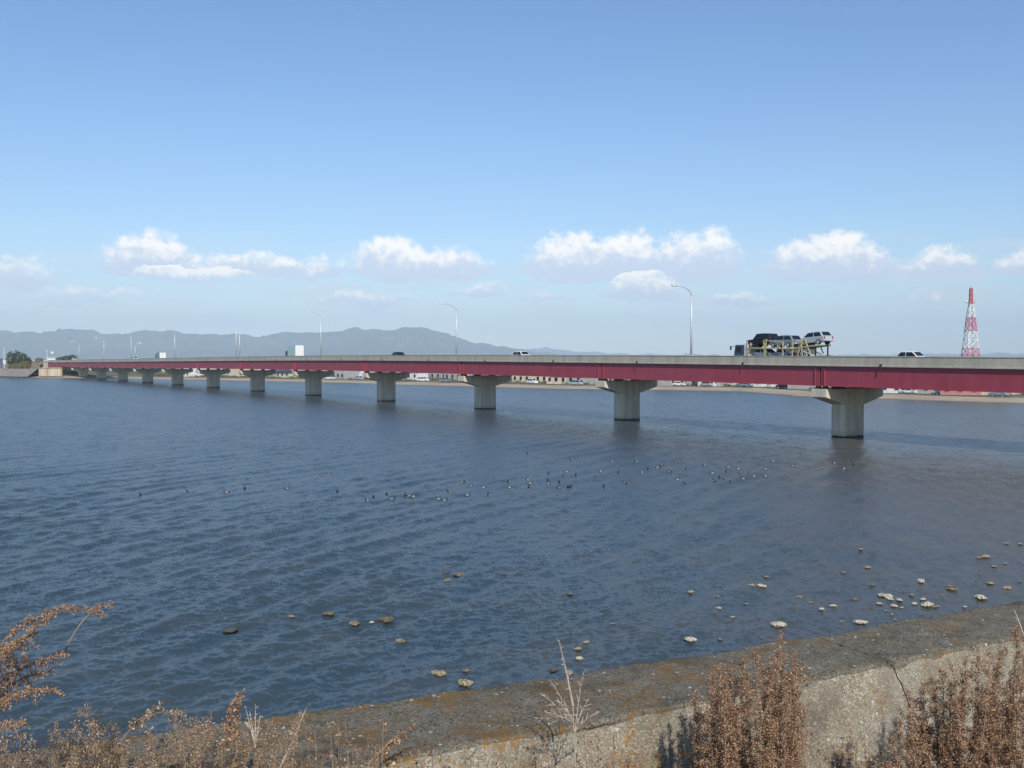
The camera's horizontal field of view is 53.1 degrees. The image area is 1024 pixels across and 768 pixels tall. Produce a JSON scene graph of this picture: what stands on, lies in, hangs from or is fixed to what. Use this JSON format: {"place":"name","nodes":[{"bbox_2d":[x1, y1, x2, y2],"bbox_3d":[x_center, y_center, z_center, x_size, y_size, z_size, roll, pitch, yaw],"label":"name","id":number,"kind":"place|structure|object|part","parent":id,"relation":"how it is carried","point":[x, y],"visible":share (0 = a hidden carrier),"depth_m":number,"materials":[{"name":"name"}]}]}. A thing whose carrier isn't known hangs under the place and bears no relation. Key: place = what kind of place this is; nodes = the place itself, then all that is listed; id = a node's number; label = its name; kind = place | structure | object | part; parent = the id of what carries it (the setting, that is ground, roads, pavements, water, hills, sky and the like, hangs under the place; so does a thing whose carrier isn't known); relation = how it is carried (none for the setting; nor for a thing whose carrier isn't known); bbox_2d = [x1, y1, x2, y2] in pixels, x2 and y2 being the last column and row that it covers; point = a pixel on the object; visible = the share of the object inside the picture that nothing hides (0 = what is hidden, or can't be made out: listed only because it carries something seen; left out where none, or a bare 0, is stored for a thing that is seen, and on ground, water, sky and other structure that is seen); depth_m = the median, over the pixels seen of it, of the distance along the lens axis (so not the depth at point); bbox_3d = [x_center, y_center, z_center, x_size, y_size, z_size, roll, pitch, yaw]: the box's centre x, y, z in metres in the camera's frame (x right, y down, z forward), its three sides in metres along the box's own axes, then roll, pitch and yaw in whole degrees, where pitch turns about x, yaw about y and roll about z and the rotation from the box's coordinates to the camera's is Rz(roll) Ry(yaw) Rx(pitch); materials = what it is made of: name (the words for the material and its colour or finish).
{"place":"outdoors","nodes":[
{"label":"outdoors","id":0,"kind":"place"},
{"bbox_2d":[3,362,78,372],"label":"approach embankment","id":1,"kind":"structure","parent":0,"point":[35,365],"depth_m":547.88,"materials":[{"name":"grey concrete"}]},
{"bbox_2d":[57,354,77,359],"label":"dark shrub","id":2,"kind":"object","parent":1,"relation":"on","point":[68,357],"visible":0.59,"depth_m":589.17,"materials":[{"name":"green plant"}]},
{"bbox_2d":[0,327,557,359],"bbox_3d":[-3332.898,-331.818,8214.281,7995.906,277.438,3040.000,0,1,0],"label":"mountains","id":3,"kind":"structure","parent":0,"point":[348,341],"depth_m":7931.88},
{"bbox_2d":[0,376,1023,753],"bbox_3d":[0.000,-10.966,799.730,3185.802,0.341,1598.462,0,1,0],"label":"estuary water","id":4,"kind":"structure","parent":0,"point":[930,494],"depth_m":52.65,"materials":[{"name":"blue liquid"}]},
{"bbox_2d":[222,627,237,632],"bbox_3d":[-9.418,8.138,33.905,0.701,0.044,0.739,0,1,-7],"label":"rock","id":5,"kind":"object","parent":4,"relation":"on","point":[229,630],"visible":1,"depth_m":33.83,"materials":[{"name":"stone"}]},
{"bbox_2d":[322,612,334,615],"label":"rock","id":6,"kind":"object","parent":4,"relation":"on","point":[328,613],"visible":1,"depth_m":35.93,"materials":[{"name":"brown stone"}]},
{"bbox_2d":[349,620,360,625],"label":"rock","id":7,"kind":"object","parent":4,"relation":"on","point":[354,623],"visible":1,"depth_m":34.50,"materials":[{"name":"beige stone"}]},
{"bbox_2d":[377,616,393,622],"bbox_3d":[-4.312,8.105,35.229,0.703,0.083,0.653,1,2,42],"label":"rock","id":8,"kind":"object","parent":4,"relation":"on","point":[386,619],"visible":1,"depth_m":35.15,"materials":[{"name":"stone"}]},
{"bbox_2d":[394,638,406,642],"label":"rock","id":9,"kind":"object","parent":4,"relation":"on","point":[399,640],"visible":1,"depth_m":32.48,"materials":[{"name":"beige stone"}]},
{"bbox_2d":[431,670,446,676],"bbox_3d":[-2.091,8.227,29.173,0.581,0.121,0.402,1,2,42],"label":"rock","id":10,"kind":"object","parent":4,"relation":"on","point":[440,673],"visible":1,"depth_m":29.07,"materials":[{"name":"beige stone"}]},
{"bbox_2d":[452,573,463,576],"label":"rock","id":11,"kind":"object","parent":4,"relation":"on","point":[458,574],"visible":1,"depth_m":42.41,"materials":[{"name":"brown stone"}]},
{"bbox_2d":[457,679,473,686],"bbox_3d":[-1.307,8.232,28.256,0.510,0.149,0.404,1,2,28],"label":"rock","id":12,"kind":"object","parent":4,"relation":"on","point":[465,682],"visible":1,"depth_m":28.16,"materials":[{"name":"beige stone"}]},
{"bbox_2d":[684,636,696,641],"bbox_3d":[5.696,8.128,32.608,0.362,0.159,0.335,-1,2,-26],"label":"rock","id":13,"kind":"object","parent":4,"relation":"on","point":[690,639],"visible":1,"depth_m":32.53,"materials":[{"name":"white stone"}]},
{"bbox_2d":[770,621,786,627],"bbox_3d":[8.945,8.076,34.392,0.528,0.206,0.539,0,1,-3],"label":"rock","id":14,"kind":"object","parent":4,"relation":"on","point":[777,624],"visible":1,"depth_m":34.25,"materials":[{"name":"white stone"}]},
{"bbox_2d":[853,620,867,623],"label":"rock","id":15,"kind":"object","parent":4,"relation":"on","point":[859,621],"visible":1,"depth_m":34.68,"materials":[{"name":"white stone"}]},
{"bbox_2d":[878,593,893,597],"bbox_3d":[14.088,7.982,38.636,0.485,0.160,0.701,-1,2,-29],"label":"rock","id":16,"kind":"object","parent":4,"relation":"on","point":[885,595],"visible":0.99,"depth_m":38.51,"materials":[{"name":"white stone"}]},
{"bbox_2d":[921,601,933,606],"bbox_3d":[15.057,7.992,37.129,0.478,0.218,0.380,-1,2,-45],"label":"rock","id":17,"kind":"object","parent":4,"relation":"on","point":[927,604],"visible":1,"depth_m":37.02,"materials":[{"name":"white stone"}]},
{"bbox_2d":[945,587,957,590],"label":"rock","id":18,"kind":"object","parent":4,"relation":"on","point":[953,589],"visible":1,"depth_m":39.65,"materials":[{"name":"brown stone"}]},
{"bbox_2d":[975,594,986,599],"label":"rock","id":19,"kind":"object","parent":4,"relation":"on","point":[980,597],"visible":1,"depth_m":38.18,"materials":[{"name":"white stone"}]},
{"bbox_2d":[0,375,1023,403],"bbox_3d":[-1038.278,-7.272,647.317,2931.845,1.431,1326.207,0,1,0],"label":"beach","id":20,"kind":"structure","parent":0,"point":[797,393],"depth_m":292.91,"materials":[{"name":"beige sand"}]},
{"bbox_2d":[39,368,62,375],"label":"quay wall","id":21,"kind":"structure","parent":20,"relation":"on","point":[50,371],"depth_m":479.48,"materials":[{"name":"concrete"}]},
{"bbox_2d":[0,0,1023,360],"label":"sky","id":22,"kind":"structure","parent":0,"point":[545,172],"materials":[{"name":"blue"}]},
{"bbox_2d":[13,361,1023,397],"bbox_3d":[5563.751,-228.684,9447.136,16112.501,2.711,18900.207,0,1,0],"label":"bank","id":23,"kind":"structure","parent":0,"point":[115,374],"depth_m":360.76,"materials":[{"name":"beige plant"}]},
{"bbox_2d":[0,368,78,376],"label":"dike revetment","id":24,"kind":"object","parent":23,"relation":"on","point":[15,372],"visible":0.78,"depth_m":489.38,"materials":[{"name":"grey concrete"}]},
{"bbox_2d":[5,350,31,367],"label":"evergreen tree","id":25,"kind":"object","parent":24,"relation":"on","point":[19,358],"visible":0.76,"depth_m":507.29,"materials":[{"name":"green plant"}]},
{"bbox_2d":[7,361,31,368],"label":"ochre shrub","id":26,"kind":"object","parent":24,"relation":"on","point":[27,364],"visible":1,"depth_m":498.44,"materials":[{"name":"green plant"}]},
{"bbox_2d":[180,368,203,376],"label":"house","id":27,"kind":"structure","parent":23,"relation":"on","point":[193,373],"depth_m":456.86,"materials":[{"name":"white paint"}]},
{"bbox_2d":[229,369,257,376],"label":"house","id":28,"kind":"structure","parent":23,"relation":"on","point":[233,372],"depth_m":453.03,"materials":[{"name":"beige paint"}]},
{"bbox_2d":[276,370,296,377],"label":"shed","id":29,"kind":"structure","parent":23,"relation":"on","point":[284,373],"depth_m":428.25,"materials":[{"name":"tile"}]},
{"bbox_2d":[327,370,358,378],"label":"house","id":30,"kind":"structure","parent":23,"relation":"on","point":[345,374],"depth_m":402.31,"materials":[{"name":"tile"}]},
{"bbox_2d":[400,372,427,379],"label":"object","id":31,"kind":"structure","parent":23,"relation":"on","point":[414,376],"depth_m":388.12,"materials":[{"name":"tile"}]},
{"bbox_2d":[417,377,429,380],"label":"parked car","id":32,"kind":"object","parent":23,"relation":"on","point":[422,379],"visible":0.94,"depth_m":365.04,"materials":[{"name":"white paint"}]},
{"bbox_2d":[429,373,443,378],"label":"house","id":33,"kind":"structure","parent":23,"relation":"on","point":[436,375],"depth_m":391.35,"materials":[{"name":"white paint"}]},
{"bbox_2d":[439,377,450,381],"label":"parked car","id":34,"kind":"object","parent":23,"relation":"on","point":[445,379],"visible":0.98,"depth_m":356.01,"materials":[{"name":"grey paint"}]},
{"bbox_2d":[444,374,471,379],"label":"house","id":35,"kind":"structure","parent":23,"relation":"on","point":[452,376],"depth_m":379.00,"materials":[{"name":"white paint"}]},
{"bbox_2d":[512,376,534,381],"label":"house","id":36,"kind":"structure","parent":23,"relation":"on","point":[522,378],"depth_m":345.15,"materials":[{"name":"beige concrete"}]},
{"bbox_2d":[40,355,1023,437],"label":"road bridge","id":37,"kind":"structure","parent":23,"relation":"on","point":[866,379],"depth_m":143.37,"materials":[{"name":"concrete"}]},
{"bbox_2d":[155,352,165,357],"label":"box truck","id":38,"kind":"object","parent":37,"relation":"on","point":[160,355],"visible":0.38,"depth_m":353.47,"materials":[{"name":"white paint"}]},
{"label":"rear door","id":39,"kind":"part","parent":38,"relation":"part of","materials":[{"name":"white paint"}]},
{"bbox_2d":[285,345,303,355],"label":"box truck","id":40,"kind":"object","parent":37,"relation":"on","point":[295,350],"visible":0.49,"depth_m":249.85,"materials":[{"name":"teal paint"}]},
{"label":"rear door","id":41,"kind":"part","parent":40,"relation":"part of","materials":[{"name":"white paint"}]},
{"bbox_2d":[306,312,320,355],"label":"street lamp","id":42,"kind":"object","parent":37,"relation":"on","point":[320,331],"visible":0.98,"depth_m":255.49,"materials":[{"name":"grey metal"}]},
{"bbox_2d":[392,352,404,354],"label":"dark car","id":43,"kind":"object","parent":37,"relation":"on","point":[398,353],"visible":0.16,"depth_m":205.12,"materials":[{"name":"black paint"}]},
{"bbox_2d":[439,303,456,354],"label":"street lamp","id":44,"kind":"object","parent":37,"relation":"on","point":[456,326],"visible":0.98,"depth_m":199.81,"materials":[{"name":"grey metal"}]},
{"bbox_2d":[512,351,529,354],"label":"white hatchback","id":45,"kind":"object","parent":37,"relation":"on","point":[520,353],"visible":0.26,"depth_m":175.19,"materials":[{"name":"paint"}]},
{"bbox_2d":[671,284,691,354],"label":"street lamp","id":46,"kind":"object","parent":37,"relation":"on","point":[674,285],"visible":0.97,"depth_m":145.10,"materials":[{"name":"grey metal"}]},
{"bbox_2d":[730,339,830,355],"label":"car transporter","id":47,"kind":"object","parent":37,"relation":"on","point":[745,349],"visible":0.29,"depth_m":123.36,"materials":[{"name":"yellow metal"}]},
{"bbox_2d":[746,333,777,347],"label":"black suv","id":48,"kind":"object","parent":47,"relation":"on","point":[757,339],"visible":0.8,"depth_m":124.46,"materials":[{"name":"paint"}]},
{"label":"side window","id":49,"kind":"part","parent":48,"relation":"part of","materials":[{"name":"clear glass"}]},
{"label":"rear window","id":50,"kind":"part","parent":48,"relation":"part of","materials":[{"name":"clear glass"}]},
{"bbox_2d":[750,349,774,355],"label":"white sedan","id":51,"kind":"object","parent":47,"relation":"on","point":[760,352],"visible":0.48,"depth_m":124.48,"materials":[{"name":"paint"}]},
{"bbox_2d":[768,335,800,347],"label":"silver wagon","id":52,"kind":"object","parent":47,"relation":"on","point":[787,340],"visible":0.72,"depth_m":121.25,"materials":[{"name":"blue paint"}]},
{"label":"side window","id":53,"kind":"part","parent":52,"relation":"part of","materials":[{"name":"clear glass"}]},
{"bbox_2d":[771,349,799,355],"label":"pale sedan","id":54,"kind":"object","parent":47,"relation":"on","point":[779,353],"visible":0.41,"depth_m":121.88,"materials":[{"name":"silver metal"}]},
{"bbox_2d":[785,343,814,355],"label":"car","id":55,"kind":"object","parent":47,"relation":"on","point":[811,349],"visible":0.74,"depth_m":119.59,"materials":[{"name":"paint"}]},
{"bbox_2d":[798,331,833,345],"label":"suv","id":56,"kind":"object","parent":47,"relation":"on","point":[817,337],"visible":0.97,"depth_m":117.52,"materials":[{"name":"paint"}]},
{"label":"side window","id":57,"kind":"part","parent":56,"relation":"part of","materials":[{"name":"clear glass"}]},
{"bbox_2d":[897,351,924,356],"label":"white minivan","id":58,"kind":"object","parent":37,"relation":"on","point":[911,353],"visible":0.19,"depth_m":111.68,"materials":[{"name":"paint"}]},
{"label":"side window","id":59,"kind":"part","parent":58,"relation":"part of","materials":[{"name":"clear glass"}]},
{"bbox_2d":[526,378,537,383],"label":"parked car","id":60,"kind":"object","parent":23,"relation":"on","point":[531,380],"visible":0.98,"depth_m":329.33,"materials":[{"name":"white paint"}]},
{"bbox_2d":[535,376,545,381],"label":"house","id":61,"kind":"structure","parent":23,"relation":"on","point":[538,378],"depth_m":338.11,"materials":[{"name":"tile"}]},
{"bbox_2d":[546,377,566,383],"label":"house","id":62,"kind":"structure","parent":23,"relation":"on","point":[558,380],"depth_m":326.67,"materials":[{"name":"beige paint"}]},
{"bbox_2d":[554,377,582,383],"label":"shed","id":63,"kind":"structure","parent":23,"relation":"on","point":[569,379],"depth_m":323.37,"materials":[{"name":"white metal"}]},
{"bbox_2d":[569,380,582,384],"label":"parked car","id":64,"kind":"object","parent":23,"relation":"on","point":[577,382],"visible":1,"depth_m":312.94,"materials":[{"name":"silver metal"}]},
{"bbox_2d":[153,373,1023,394],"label":"bank scrub","id":65,"kind":"object","parent":23,"relation":"on","point":[405,379],"visible":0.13,"depth_m":378.45,"materials":[{"name":"green plant"}]},
{"bbox_2d":[583,378,612,383],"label":"house","id":66,"kind":"structure","parent":23,"relation":"on","point":[591,380],"depth_m":319.79,"materials":[{"name":"paint"}]},
{"bbox_2d":[658,380,684,385],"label":"house","id":67,"kind":"structure","parent":23,"relation":"on","point":[665,383],"depth_m":304.73,"materials":[{"name":"tile"}]},
{"bbox_2d":[673,381,685,385],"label":"parked car","id":68,"kind":"object","parent":23,"relation":"on","point":[677,383],"visible":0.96,"depth_m":303.38,"materials":[{"name":"white paint"}]},
{"bbox_2d":[685,381,697,384],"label":"shed","id":69,"kind":"structure","parent":23,"relation":"on","point":[691,383],"depth_m":308.82,"materials":[{"name":"white"}]},
{"bbox_2d":[699,382,712,386],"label":"parked car","id":70,"kind":"object","parent":23,"relation":"on","point":[708,384],"visible":0.89,"depth_m":298.82,"materials":[{"name":"silver metal"}]},
{"bbox_2d":[716,382,727,385],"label":"house","id":71,"kind":"structure","parent":23,"relation":"on","point":[719,384],"depth_m":299.67,"materials":[{"name":"concrete"}]},
{"bbox_2d":[738,383,753,386],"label":"parked car","id":72,"kind":"object","parent":23,"relation":"on","point":[745,384],"visible":0.79,"depth_m":292.68,"materials":[{"name":"silver paint"}]},
{"bbox_2d":[753,384,777,386],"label":"house","id":73,"kind":"structure","parent":23,"relation":"on","point":[763,385],"depth_m":292.72,"materials":[{"name":"concrete"}]},
{"bbox_2d":[775,385,786,388],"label":"parked car","id":74,"kind":"object","parent":23,"relation":"on","point":[780,386],"visible":0.63,"depth_m":278.00,"materials":[{"name":"black paint"}]},
{"bbox_2d":[787,385,829,388],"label":"house","id":75,"kind":"structure","parent":23,"relation":"on","point":[797,387],"depth_m":272.38,"materials":[{"name":"grey concrete"}]},
{"bbox_2d":[883,388,900,392],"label":"shed","id":76,"kind":"structure","parent":23,"relation":"on","point":[887,390],"depth_m":240.86,"materials":[{"name":"white"}]},
{"bbox_2d":[899,389,916,393],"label":"parked car","id":77,"kind":"object","parent":23,"relation":"on","point":[903,391],"visible":0.84,"depth_m":237.81,"materials":[{"name":"white paint"}]},
{"bbox_2d":[912,389,936,393],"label":"house","id":78,"kind":"structure","parent":23,"relation":"on","point":[924,391],"depth_m":235.73,"materials":[{"name":"grey concrete"}]},
{"bbox_2d":[940,390,980,394],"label":"shed","id":79,"kind":"structure","parent":23,"relation":"on","point":[943,392],"depth_m":227.88,"materials":[{"name":"pink concrete"}]},
{"bbox_2d":[961,287,979,356],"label":"radio tower","id":80,"kind":"structure","parent":23,"relation":"on","point":[971,302],"depth_m":697.87,"materials":[{"name":"red metal"}]},
{"bbox_2d":[988,392,1008,395],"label":"parked car","id":81,"kind":"object","parent":23,"relation":"on","point":[997,393],"visible":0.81,"depth_m":220.70,"materials":[{"name":"silver paint"}]},
{"bbox_2d":[523,347,1023,356],"bbox_3d":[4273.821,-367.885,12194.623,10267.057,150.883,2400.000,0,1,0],"label":"distant hills","id":82,"kind":"structure","parent":0,"point":[569,352],"depth_m":12238.32,"materials":[{"name":"grey"}]},
{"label":"embankment","id":83,"kind":"structure","parent":0,"visible":0},
{"bbox_2d":[0,732,114,767],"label":"straw weed","id":84,"kind":"object","parent":83,"relation":"on","point":[81,765],"visible":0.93,"depth_m":3.63,"materials":[{"name":"brown plant"}]},
{"bbox_2d":[0,600,116,738],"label":"arching dry weed","id":85,"kind":"object","parent":83,"relation":"on","point":[5,651],"visible":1,"depth_m":3.07,"materials":[{"name":"plant"}]},
{"bbox_2d":[23,703,305,767],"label":"sprawling straw weed","id":86,"kind":"object","parent":83,"relation":"on","point":[110,749],"visible":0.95,"depth_m":3.78,"materials":[{"name":"brown plant"}]},
{"bbox_2d":[122,699,186,739],"bbox_3d":[-1.303,1.222,3.737,0.237,0.150,0.086,0,1,0],"label":"drooping seed stalk","id":87,"kind":"object","parent":86,"relation":"attached to","point":[147,715],"visible":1,"depth_m":3.73,"materials":[{"name":"plant"}]},
{"bbox_2d":[219,688,244,748],"bbox_3d":[-1.018,1.219,3.726,0.090,0.215,0.085,0,1,0],"label":"upright seed spike","id":88,"kind":"object","parent":86,"relation":"attached to","point":[234,715],"visible":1,"depth_m":3.73,"materials":[{"name":"brown plant"}]},
{"bbox_2d":[244,704,262,747],"bbox_3d":[-0.954,1.262,3.782,0.069,0.163,0.036,0,1,-17],"label":"grey twig","id":89,"kind":"object","parent":86,"relation":"attached to","point":[253,734],"visible":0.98,"depth_m":3.78,"materials":[{"name":"plant"}]},
{"bbox_2d":[279,709,305,766],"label":"leaning pale stalk","id":90,"kind":"object","parent":83,"relation":"on","point":[292,740],"visible":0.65,"depth_m":3.96,"materials":[{"name":"plant"}]},
{"bbox_2d":[288,718,387,767],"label":"short dry weed","id":91,"kind":"object","parent":83,"relation":"on","point":[343,744],"visible":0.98,"depth_m":3.97,"materials":[{"name":"brown plant"}]},
{"bbox_2d":[410,741,537,767],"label":"short dry weed","id":92,"kind":"object","parent":83,"relation":"on","point":[467,758],"visible":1,"depth_m":4.15,"materials":[{"name":"plant"}]},
{"bbox_2d":[0,600,1023,767],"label":"seawall","id":93,"kind":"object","parent":83,"relation":"on","point":[859,681],"visible":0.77,"depth_m":5.15,"materials":[{"name":"grey concrete"}]},
{"bbox_2d":[368,721,417,764],"bbox_3d":[-0.490,1.466,4.197,0.220,0.144,0.073,-1,2,-33],"label":"dark bent stalk","id":94,"kind":"object","parent":93,"relation":"on","point":[394,742],"visible":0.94,"depth_m":4.19,"materials":[{"name":"brown plant"}]},
{"bbox_2d":[1013,610,1023,635],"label":"pale stalk","id":95,"kind":"object","parent":93,"relation":"on","point":[1019,622],"visible":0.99,"depth_m":4.72,"materials":[{"name":"beige plant"}]},
{"bbox_2d":[535,639,598,767],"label":"thin forked stalk","id":96,"kind":"object","parent":83,"relation":"on","point":[569,689],"visible":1,"depth_m":4.33,"materials":[{"name":"plant"}]},
{"bbox_2d":[536,725,654,767],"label":"short dry weed","id":97,"kind":"object","parent":83,"relation":"on","point":[605,759],"visible":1,"depth_m":4.38,"materials":[{"name":"brown plant"}]},
{"bbox_2d":[679,630,814,767],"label":"tall dry weed","id":98,"kind":"object","parent":83,"relation":"on","point":[772,754],"visible":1,"depth_m":4.28,"materials":[{"name":"brown plant"}]},
{"bbox_2d":[803,729,887,767],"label":"short dry weed","id":99,"kind":"object","parent":83,"relation":"on","point":[844,754],"visible":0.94,"depth_m":4.56,"materials":[{"name":"plant"}]},
{"bbox_2d":[867,625,1023,767],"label":"spreading dry weed","id":100,"kind":"object","parent":83,"relation":"on","point":[951,732],"visible":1,"depth_m":4.45,"materials":[{"name":"brown plant"}]}
]}

